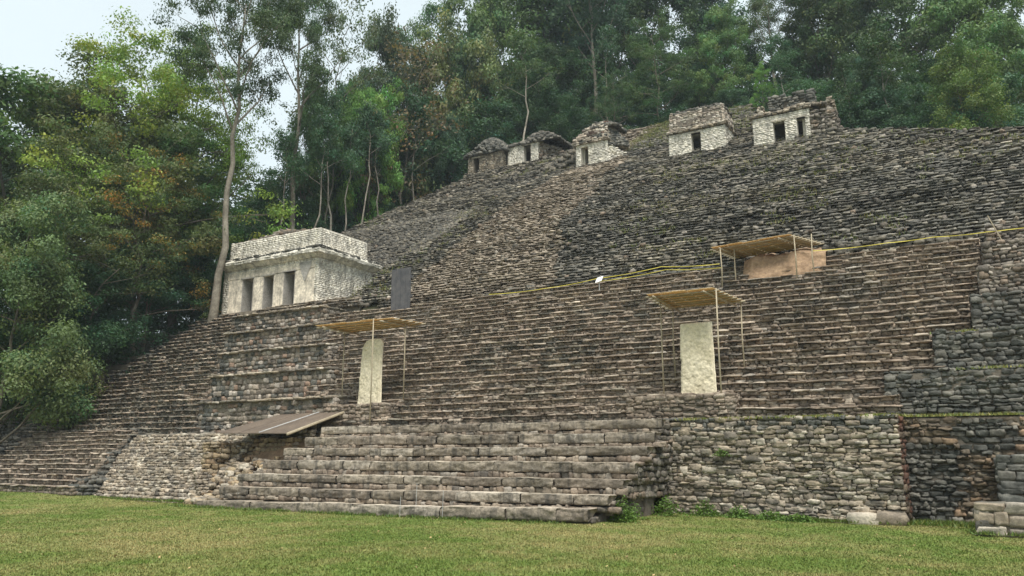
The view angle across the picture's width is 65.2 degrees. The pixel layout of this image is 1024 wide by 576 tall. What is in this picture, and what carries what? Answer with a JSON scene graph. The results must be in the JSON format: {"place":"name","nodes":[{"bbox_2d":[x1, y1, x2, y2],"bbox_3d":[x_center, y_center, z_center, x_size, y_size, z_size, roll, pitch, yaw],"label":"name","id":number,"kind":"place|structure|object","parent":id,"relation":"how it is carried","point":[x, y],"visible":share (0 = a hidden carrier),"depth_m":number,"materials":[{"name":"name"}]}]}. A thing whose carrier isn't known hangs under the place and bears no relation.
{"place":"outdoors","nodes":[
{"label":"outdoors","id":0,"kind":"place"},
{"bbox_2d":[0,491,1023,575],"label":"grass","id":1,"kind":"structure","parent":0,"point":[373,537],"depth_m":14.90,"materials":[{"name":"green plant"}]},
{"bbox_2d":[0,187,1023,575],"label":"ground","id":2,"kind":"structure","parent":0,"point":[150,345],"depth_m":15.75,"materials":[{"name":"green plant"}]},
{"bbox_2d":[0,185,117,443],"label":"broadleaf tree","id":3,"kind":"object","parent":2,"relation":"on","point":[34,273],"visible":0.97,"depth_m":39.01,"materials":[{"name":"green plant"}]},
{"bbox_2d":[0,225,132,427],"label":"understory tree","id":4,"kind":"object","parent":2,"relation":"on","point":[81,323],"visible":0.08,"depth_m":43.18,"materials":[{"name":"green plant"}]},
{"bbox_2d":[0,428,142,495],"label":"staircase","id":5,"kind":"structure","parent":2,"relation":"on","point":[72,463],"depth_m":34.23,"materials":[{"name":"stone"}]},
{"bbox_2d":[0,63,143,375],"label":"broadleaf tree","id":6,"kind":"object","parent":2,"relation":"on","point":[9,95],"visible":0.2,"depth_m":53.48,"materials":[{"name":"green plant"}]},
{"bbox_2d":[0,354,145,454],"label":"ruined flank","id":7,"kind":"object","parent":2,"relation":"on","point":[10,441],"visible":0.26,"depth_m":41.21,"materials":[{"name":"stone"}]},
{"bbox_2d":[5,255,156,390],"bbox_3d":[-24.775,3.292,46.611,9.019,10.152,9.253,-8,-14,34],"label":"understory tree","id":8,"kind":"object","parent":7,"relation":"on","point":[97,281],"visible":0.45,"depth_m":46.06,"materials":[{"name":"green plant"}]},
{"bbox_2d":[63,122,243,356],"bbox_3d":[-22.289,-1.299,50.345,10.602,16.565,10.966,10,-15,-39],"label":"layered tree","id":9,"kind":"object","parent":7,"relation":"on","point":[189,195],"visible":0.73,"depth_m":49.44,"materials":[{"name":"green plant"}]},
{"bbox_2d":[0,132,184,382],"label":"layered tree","id":10,"kind":"object","parent":2,"relation":"on","point":[42,179],"visible":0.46,"depth_m":47.40,"materials":[{"name":"green plant"}]},
{"bbox_2d":[0,43,232,328],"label":"layered tree","id":11,"kind":"object","parent":2,"relation":"on","point":[64,96],"visible":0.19,"depth_m":53.74,"materials":[{"name":"green plant"}]},
{"bbox_2d":[0,313,239,437],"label":"staircase","id":12,"kind":"structure","parent":2,"relation":"on","point":[163,388],"depth_m":40.87,"materials":[{"name":"stone"}]},
{"bbox_2d":[26,83,244,356],"bbox_3d":[-26.452,-3.052,55.377,14.265,21.371,13.038,5,-13,-21],"label":"broadleaf tree","id":13,"kind":"object","parent":2,"relation":"on","point":[105,119],"visible":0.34,"depth_m":53.38,"materials":[{"name":"green plant"}]},
{"bbox_2d":[88,237,202,355],"bbox_3d":[-22.816,1.051,51.330,8.883,10.192,8.498,0,-12,-1],"label":"understory tree","id":14,"kind":"object","parent":2,"relation":"on","point":[164,301],"visible":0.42,"depth_m":51.07,"materials":[{"name":"green plant"}]},
{"bbox_2d":[16,6,311,355],"bbox_3d":[-25.138,-6.245,55.111,19.019,26.001,18.742,-11,-16,43],"label":"layered tree","id":15,"kind":"object","parent":2,"relation":"on","point":[114,76],"visible":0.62,"depth_m":53.86,"materials":[{"name":"green plant"}]},
{"bbox_2d":[102,123,264,338],"bbox_3d":[-24.193,-3.811,56.779,10.568,16.020,9.992,9,-15,-37],"label":"broadleaf tree","id":16,"kind":"object","parent":2,"relation":"on","point":[190,149],"visible":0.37,"depth_m":56.32,"materials":[{"name":"green plant"}]},
{"bbox_2d":[148,228,223,324],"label":"understory tree","id":17,"kind":"object","parent":2,"relation":"on","point":[209,274],"visible":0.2,"depth_m":55.93,"materials":[{"name":"green plant"}]},
{"bbox_2d":[114,20,280,328],"bbox_3d":[-23.838,-7.807,60.056,10.951,25.198,10.827,6,-13,-25],"label":"layered tree","id":18,"kind":"object","parent":2,"relation":"on","point":[202,76],"visible":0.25,"depth_m":60.56,"materials":[{"name":"green plant"}]},
{"bbox_2d":[94,430,320,502],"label":"battered wall","id":19,"kind":"structure","parent":2,"relation":"on","point":[161,466],"depth_m":31.31,"materials":[{"name":"stone"}]},
{"bbox_2d":[147,0,310,322],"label":"emergent tree","id":20,"kind":"object","parent":2,"relation":"on","point":[262,16],"visible":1,"depth_m":53.38,"materials":[{"name":"green plant"}]},
{"bbox_2d":[184,429,319,504],"bbox_3d":[-9.384,6.558,29.108,4.128,2.830,4.194,-7,-14,30],"label":"excavation pit","id":21,"kind":"object","parent":2,"relation":"on","point":[261,450],"visible":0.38,"depth_m":29.52,"materials":[{"name":"stone"}]},
{"bbox_2d":[216,411,344,435],"bbox_3d":[-8.615,5.456,30.000,4.096,1.753,2.698,-7,-14,30],"label":"board cover","id":22,"kind":"object","parent":21,"relation":"on","point":[287,424],"visible":0.8,"depth_m":29.82,"materials":[{"name":"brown wood"}]},
{"bbox_2d":[208,165,329,274],"bbox_3d":[-20.003,-3.411,64.591,10.521,13.766,10.998,-6,-13,28],"label":"understory tree","id":23,"kind":"object","parent":2,"relation":"on","point":[256,205],"visible":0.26,"depth_m":64.86,"materials":[{"name":"green plant"}]},
{"bbox_2d":[196,305,355,432],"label":"stepped terrace","id":24,"kind":"structure","parent":2,"relation":"on","point":[264,370],"depth_m":37.27,"materials":[{"name":"limestone"},{"name":"dark stone"}]},
{"bbox_2d":[260,127,310,230],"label":"slender tree","id":25,"kind":"object","parent":2,"relation":"on","point":[283,142],"visible":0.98,"depth_m":62.47,"materials":[{"name":"green plant"}]},
{"bbox_2d":[218,296,362,315],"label":"forecourt steps","id":26,"kind":"structure","parent":2,"relation":"on","point":[348,303],"depth_m":45.92,"materials":[{"name":"stone"}]},
{"bbox_2d":[221,228,381,313],"bbox_3d":[-13.692,-0.824,51.697,8.864,5.763,5.881,-7,-14,30],"label":"three door temple","id":27,"kind":"structure","parent":26,"relation":"on","point":[284,267],"depth_m":49.65,"materials":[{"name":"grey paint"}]},
{"bbox_2d":[239,0,353,228],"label":"emergent tree","id":28,"kind":"object","parent":2,"relation":"on","point":[313,32],"visible":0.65,"depth_m":63.80,"materials":[{"name":"green plant"}]},
{"bbox_2d":[273,76,336,227],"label":"tall tree","id":29,"kind":"object","parent":2,"relation":"on","point":[306,121],"visible":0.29,"depth_m":67.58,"materials":[{"name":"green plant"}]},
{"bbox_2d":[268,163,359,233],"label":"understory tree","id":30,"kind":"object","parent":2,"relation":"on","point":[338,221],"visible":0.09,"depth_m":69.81,"materials":[{"name":"green plant"}]},
{"bbox_2d":[289,103,361,227],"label":"slender tree","id":31,"kind":"object","parent":2,"relation":"on","point":[327,127],"visible":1,"depth_m":61.47,"materials":[{"name":"green plant"}]},
{"bbox_2d":[298,97,357,223],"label":"slender tree","id":32,"kind":"object","parent":2,"relation":"on","point":[343,120],"visible":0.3,"depth_m":67.73,"materials":[{"name":"green plant"}]},
{"bbox_2d":[308,89,350,230],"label":"slender tree","id":33,"kind":"object","parent":2,"relation":"on","point":[334,97],"visible":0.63,"depth_m":64.32,"materials":[{"name":"green plant"}]},
{"bbox_2d":[263,0,401,229],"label":"leafy tree","id":34,"kind":"object","parent":2,"relation":"on","point":[363,42],"visible":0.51,"depth_m":71.09,"materials":[{"name":"plant"}]},
{"bbox_2d":[324,113,369,230],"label":"slender tree","id":35,"kind":"object","parent":2,"relation":"on","point":[357,141],"visible":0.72,"depth_m":66.54,"materials":[{"name":"green plant"}]},
{"bbox_2d":[321,402,405,426],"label":"stela plinth","id":36,"kind":"structure","parent":2,"relation":"on","point":[361,411],"depth_m":29.68,"materials":[{"name":"stone"}]},
{"bbox_2d":[357,339,383,403],"bbox_3d":[-5.479,3.271,31.097,1.165,2.620,0.221,-7,-16,30],"label":"stela","id":37,"kind":"object","parent":36,"relation":"on","point":[365,382],"visible":0.88,"depth_m":30.99,"materials":[{"name":"stone"}]},
{"bbox_2d":[315,317,425,425],"bbox_3d":[-5.569,3.429,31.116,3.961,4.178,2.326,-7,-14,30],"label":"canopy","id":38,"kind":"object","parent":36,"relation":"on","point":[373,324],"visible":0.95,"depth_m":31.27,"materials":[{"name":"brown wood"}]},
{"bbox_2d":[340,100,399,222],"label":"slender tree","id":39,"kind":"object","parent":2,"relation":"on","point":[365,109],"visible":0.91,"depth_m":67.43,"materials":[{"name":"green plant"}]},
{"bbox_2d":[334,75,407,225],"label":"broadleaf tree","id":40,"kind":"object","parent":2,"relation":"on","point":[385,105],"visible":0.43,"depth_m":71.08,"materials":[{"name":"green plant"}]},
{"bbox_2d":[360,105,400,214],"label":"slender tree","id":41,"kind":"object","parent":2,"relation":"on","point":[384,125],"visible":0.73,"depth_m":68.60,"materials":[{"name":"green plant"}]},
{"bbox_2d":[319,0,442,218],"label":"broadleaf tree","id":42,"kind":"object","parent":2,"relation":"on","point":[383,32],"visible":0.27,"depth_m":78.97,"materials":[{"name":"green plant"}]},
{"bbox_2d":[354,21,473,205],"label":"leafy tree","id":43,"kind":"object","parent":2,"relation":"on","point":[436,116],"visible":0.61,"depth_m":73.89,"materials":[{"name":"plant"}]},
{"bbox_2d":[364,0,479,160],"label":"layered tree","id":44,"kind":"object","parent":2,"relation":"on","point":[429,10],"visible":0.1,"depth_m":85.46,"materials":[{"name":"green plant"}]},
{"bbox_2d":[379,77,465,200],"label":"slender tree","id":45,"kind":"object","parent":2,"relation":"on","point":[412,102],"visible":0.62,"depth_m":75.31,"materials":[{"name":"green plant"}]},
{"bbox_2d":[196,418,672,523],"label":"grand staircase","id":46,"kind":"structure","parent":2,"relation":"on","point":[588,472],"depth_m":23.34,"materials":[{"name":"stone"}]},
{"bbox_2d":[390,6,502,208],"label":"broadleaf tree","id":47,"kind":"object","parent":2,"relation":"on","point":[480,48],"visible":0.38,"depth_m":80.97,"materials":[{"name":"green plant"}]},
{"bbox_2d":[429,112,468,192],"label":"tall tree","id":48,"kind":"object","parent":2,"relation":"on","point":[457,136],"visible":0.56,"depth_m":77.07,"materials":[{"name":"green plant"}]},
{"bbox_2d":[409,89,531,201],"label":"understory tree","id":49,"kind":"object","parent":2,"relation":"on","point":[482,124],"visible":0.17,"depth_m":79.53,"materials":[{"name":"green plant"}]},
{"bbox_2d":[430,31,515,167],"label":"tall tree","id":50,"kind":"object","parent":2,"relation":"on","point":[464,68],"visible":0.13,"depth_m":83.90,"materials":[{"name":"green plant"}]},
{"bbox_2d":[463,137,508,178],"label":"ruined temple","id":51,"kind":"structure","parent":2,"relation":"on","point":[488,156],"depth_m":68.91,"materials":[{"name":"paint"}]},
{"bbox_2d":[433,0,544,139],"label":"broadleaf tree","id":52,"kind":"object","parent":2,"relation":"on","point":[495,15],"visible":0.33,"depth_m":88.53,"materials":[{"name":"green plant"}]},
{"bbox_2d":[1,45,1021,340],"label":"wood","id":53,"kind":"object","parent":2,"relation":"on","point":[247,187],"depth_m":92.85,"materials":[{"name":"green plant"}]},
{"bbox_2d":[484,94,545,144],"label":"understory tree","id":54,"kind":"object","parent":2,"relation":"on","point":[515,116],"visible":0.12,"depth_m":79.41,"materials":[{"name":"green plant"}]},
{"bbox_2d":[485,27,567,139],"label":"slender tree","id":55,"kind":"object","parent":2,"relation":"on","point":[520,45],"visible":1,"depth_m":74.63,"materials":[{"name":"green plant"}]},
{"bbox_2d":[505,130,573,168],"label":"small stone temple","id":56,"kind":"structure","parent":2,"relation":"on","point":[539,146],"depth_m":67.35,"materials":[{"name":"stone"}]},
{"bbox_2d":[495,31,588,143],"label":"broadleaf tree","id":57,"kind":"object","parent":2,"relation":"on","point":[549,53],"visible":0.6,"depth_m":79.84,"materials":[{"name":"green plant"}]},
{"bbox_2d":[519,81,583,149],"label":"understory tree","id":58,"kind":"object","parent":2,"relation":"on","point":[557,124],"visible":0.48,"depth_m":77.06,"materials":[{"name":"green plant"}]},
{"bbox_2d":[88,495,1023,536],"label":"edge grass","id":59,"kind":"structure","parent":2,"relation":"on","point":[950,523],"depth_m":20.96,"materials":[{"name":"green plant"}]},
{"bbox_2d":[495,0,624,130],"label":"tall tree","id":60,"kind":"object","parent":2,"relation":"on","point":[530,7],"visible":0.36,"depth_m":85.48,"materials":[{"name":"green plant"}]},
{"bbox_2d":[530,75,623,149],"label":"understory tree","id":61,"kind":"object","parent":2,"relation":"on","point":[588,88],"visible":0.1,"depth_m":81.25,"materials":[{"name":"green plant"}]},
{"bbox_2d":[552,0,631,121],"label":"emergent tree","id":62,"kind":"object","parent":2,"relation":"on","point":[620,16],"visible":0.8,"depth_m":81.59,"materials":[{"name":"green plant"}]},
{"bbox_2d":[569,121,629,168],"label":"mansard temple","id":63,"kind":"structure","parent":2,"relation":"on","point":[600,142],"depth_m":59.51,"materials":[{"name":"stone"}]},
{"bbox_2d":[528,0,676,129],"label":"broadleaf tree","id":64,"kind":"object","parent":2,"relation":"on","point":[557,33],"visible":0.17,"depth_m":84.71,"materials":[{"name":"green plant"}]},
{"bbox_2d":[574,22,634,120],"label":"slender tree","id":65,"kind":"object","parent":2,"relation":"on","point":[609,46],"visible":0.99,"depth_m":74.38,"materials":[{"name":"green plant"}]},
{"bbox_2d":[584,70,638,129],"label":"layered tree","id":66,"kind":"object","parent":2,"relation":"on","point":[631,115],"visible":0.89,"depth_m":72.14,"materials":[{"name":"green plant"}]},
{"bbox_2d":[573,70,670,131],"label":"understory tree","id":67,"kind":"object","parent":2,"relation":"on","point":[619,98],"visible":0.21,"depth_m":77.92,"materials":[{"name":"green plant"}]},
{"bbox_2d":[306,238,981,429],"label":"staircase","id":68,"kind":"structure","parent":2,"relation":"on","point":[841,334],"depth_m":28.16,"materials":[{"name":"stone"}]},
{"bbox_2d":[391,267,412,309],"bbox_3d":[-5.689,0.040,41.198,1.350,2.155,0.130,-7,-14,30],"label":"timber screen","id":69,"kind":"object","parent":68,"relation":"on","point":[401,295],"visible":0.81,"depth_m":41.12,"materials":[{"name":"grey"}]},
{"bbox_2d":[484,231,985,295],"bbox_3d":[8.107,-0.861,33.587,21.798,0.879,0.710,-7,-14,30],"label":"retaining course","id":70,"kind":"object","parent":68,"relation":"on","point":[872,241],"visible":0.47,"depth_m":30.27,"materials":[{"name":"stone"}]},
{"bbox_2d":[710,234,823,286],"bbox_3d":[10.090,-0.800,31.510,4.037,2.021,2.133,-7,-14,30],"label":"canopy","id":71,"kind":"object","parent":68,"relation":"on","point":[773,244],"visible":0.91,"depth_m":31.54,"materials":[{"name":"brown wood"}]},
{"bbox_2d":[743,248,826,279],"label":"clay excavation","id":72,"kind":"structure","parent":68,"relation":"on","point":[766,265],"depth_m":30.84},
{"bbox_2d":[586,4,706,123],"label":"layered tree","id":73,"kind":"object","parent":2,"relation":"on","point":[643,43],"visible":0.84,"depth_m":75.44,"materials":[{"name":"green plant"}]},
{"bbox_2d":[627,70,692,128],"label":"understory tree","id":74,"kind":"object","parent":2,"relation":"on","point":[644,122],"visible":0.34,"depth_m":76.22,"materials":[{"name":"green plant"}]},
{"bbox_2d":[599,0,722,109],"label":"broadleaf tree","id":75,"kind":"object","parent":2,"relation":"on","point":[641,9],"visible":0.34,"depth_m":83.27,"materials":[{"name":"green plant"}]},
{"bbox_2d":[340,103,1023,308],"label":"hillside rubble","id":76,"kind":"object","parent":2,"relation":"on","point":[503,245],"visible":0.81,"depth_m":41.99,"materials":[{"name":"stone"}]},
{"bbox_2d":[350,105,1023,298],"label":"hillside scrub","id":77,"kind":"object","parent":76,"relation":"on","point":[652,143],"visible":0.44,"depth_m":45.03,"materials":[{"name":"green plant"}]},
{"bbox_2d":[666,103,736,155],"bbox_3d":[12.949,-9.301,54.155,4.560,6.065,3.130,-7,-14,30],"label":"one door temple","id":78,"kind":"structure","parent":2,"relation":"on","point":[709,127],"depth_m":53.54,"materials":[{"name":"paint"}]},
{"bbox_2d":[670,60,732,110],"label":"understory tree","id":79,"kind":"object","parent":2,"relation":"on","point":[706,101],"visible":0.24,"depth_m":76.14,"materials":[{"name":"green plant"}]},
{"bbox_2d":[656,0,755,87],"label":"tall tree","id":80,"kind":"object","parent":2,"relation":"on","point":[719,3],"visible":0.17,"depth_m":87.85,"materials":[{"name":"green plant"}]},
{"bbox_2d":[680,0,767,106],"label":"broadleaf tree","id":81,"kind":"object","parent":2,"relation":"on","point":[722,20],"visible":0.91,"depth_m":74.14,"materials":[{"name":"green plant"}]},
{"bbox_2d":[716,43,815,111],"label":"understory tree","id":82,"kind":"object","parent":2,"relation":"on","point":[754,52],"visible":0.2,"depth_m":73.93,"materials":[{"name":"green plant"}]},
{"bbox_2d":[732,0,806,86],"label":"emergent tree","id":83,"kind":"object","parent":2,"relation":"on","point":[757,8],"visible":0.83,"depth_m":74.72,"materials":[{"name":"green plant"}]},
{"bbox_2d":[651,413,912,525],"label":"terrace wall","id":84,"kind":"structure","parent":2,"relation":"on","point":[852,468],"depth_m":20.95,"materials":[{"name":"stone"}]},
{"bbox_2d":[625,391,742,421],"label":"stela plinth","id":85,"kind":"structure","parent":84,"relation":"on","point":[710,405],"depth_m":23.40,"materials":[{"name":"stone"}]},
{"bbox_2d":[680,321,716,393],"bbox_3d":[5.649,2.168,24.360,1.105,2.270,0.242,-7,-16,30],"label":"stela","id":86,"kind":"object","parent":85,"relation":"on","point":[698,372],"visible":0.94,"depth_m":24.27,"materials":[{"name":"stone"}]},
{"bbox_2d":[646,287,744,392],"bbox_3d":[5.696,2.170,24.514,2.617,3.930,2.350,-7,-14,30],"label":"canopy","id":87,"kind":"object","parent":84,"relation":"on","point":[698,297],"visible":0.95,"depth_m":24.84,"materials":[{"name":"brown wood"}]},
{"bbox_2d":[675,327,1023,420],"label":"ledge grass","id":88,"kind":"structure","parent":84,"relation":"on","point":[934,415],"depth_m":20.45,"materials":[{"name":"green plant"}]},
{"bbox_2d":[763,32,806,92],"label":"slender tree","id":89,"kind":"object","parent":2,"relation":"on","point":[778,58],"visible":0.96,"depth_m":65.09,"materials":[{"name":"green plant"}]},
{"bbox_2d":[749,88,842,148],"bbox_3d":[17.654,-9.377,49.530,5.128,6.113,3.286,-7,-14,30],"label":"two door temple","id":90,"kind":"structure","parent":2,"relation":"on","point":[806,113],"depth_m":48.83,"materials":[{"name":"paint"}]},
{"bbox_2d":[770,0,879,95],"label":"broadleaf tree","id":91,"kind":"object","parent":2,"relation":"on","point":[831,13],"visible":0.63,"depth_m":73.56,"materials":[{"name":"green plant"}]},
{"bbox_2d":[824,50,865,127],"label":"slender tree","id":92,"kind":"object","parent":2,"relation":"on","point":[844,67],"visible":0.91,"depth_m":59.42,"materials":[{"name":"green plant"}]},
{"bbox_2d":[820,91,892,128],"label":"understory tree","id":93,"kind":"object","parent":2,"relation":"on","point":[859,105],"visible":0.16,"depth_m":59.11,"materials":[{"name":"green plant"}]},
{"bbox_2d":[846,80,920,128],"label":"understory tree","id":94,"kind":"object","parent":2,"relation":"on","point":[901,103],"visible":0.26,"depth_m":59.25,"materials":[{"name":"green plant"}]},
{"bbox_2d":[853,27,922,117],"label":"slender tree","id":95,"kind":"object","parent":2,"relation":"on","point":[878,40],"visible":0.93,"depth_m":59.76,"materials":[{"name":"green plant"}]},
{"bbox_2d":[864,81,943,128],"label":"understory tree","id":96,"kind":"object","parent":2,"relation":"on","point":[917,96],"visible":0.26,"depth_m":57.05,"materials":[{"name":"green plant"}]},
{"bbox_2d":[837,0,975,91],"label":"broadleaf tree","id":97,"kind":"object","parent":2,"relation":"on","point":[905,9],"visible":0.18,"depth_m":69.67,"materials":[{"name":"green plant"}]},
{"bbox_2d":[883,220,1023,439],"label":"tiers","id":98,"kind":"object","parent":2,"relation":"on","point":[997,302],"visible":0.93,"depth_m":21.20,"materials":[{"name":"stone"}]},
{"bbox_2d":[891,0,1023,127],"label":"broadleaf tree","id":99,"kind":"object","parent":2,"relation":"on","point":[947,15],"visible":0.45,"depth_m":64.26,"materials":[{"name":"green plant"}]},
{"bbox_2d":[902,416,1023,522],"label":"recess wall","id":100,"kind":"structure","parent":2,"relation":"on","point":[950,462],"depth_m":19.98,"materials":[{"name":"stone"}]},
{"bbox_2d":[917,28,1023,129],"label":"understory tree","id":101,"kind":"object","parent":2,"relation":"on","point":[956,75],"visible":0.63,"depth_m":50.63,"materials":[{"name":"green plant"}]},
{"bbox_2d":[932,65,1023,129],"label":"understory tree","id":102,"kind":"object","parent":2,"relation":"on","point":[1011,82],"visible":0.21,"depth_m":51.25,"materials":[{"name":"green plant"}]},
{"bbox_2d":[952,15,1023,127],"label":"broadleaf tree","id":103,"kind":"object","parent":2,"relation":"on","point":[1016,43],"visible":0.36,"depth_m":59.08,"materials":[{"name":"green plant"}]},
{"bbox_2d":[972,501,1023,537],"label":"plinth","id":104,"kind":"structure","parent":2,"relation":"on","point":[1002,517],"depth_m":16.96,"materials":[{"name":"stone"}]},
{"bbox_2d":[993,454,1023,501],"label":"dark stone buttress","id":105,"kind":"structure","parent":2,"relation":"on","point":[1009,473],"depth_m":18.23,"materials":[{"name":"grey stone"}]},
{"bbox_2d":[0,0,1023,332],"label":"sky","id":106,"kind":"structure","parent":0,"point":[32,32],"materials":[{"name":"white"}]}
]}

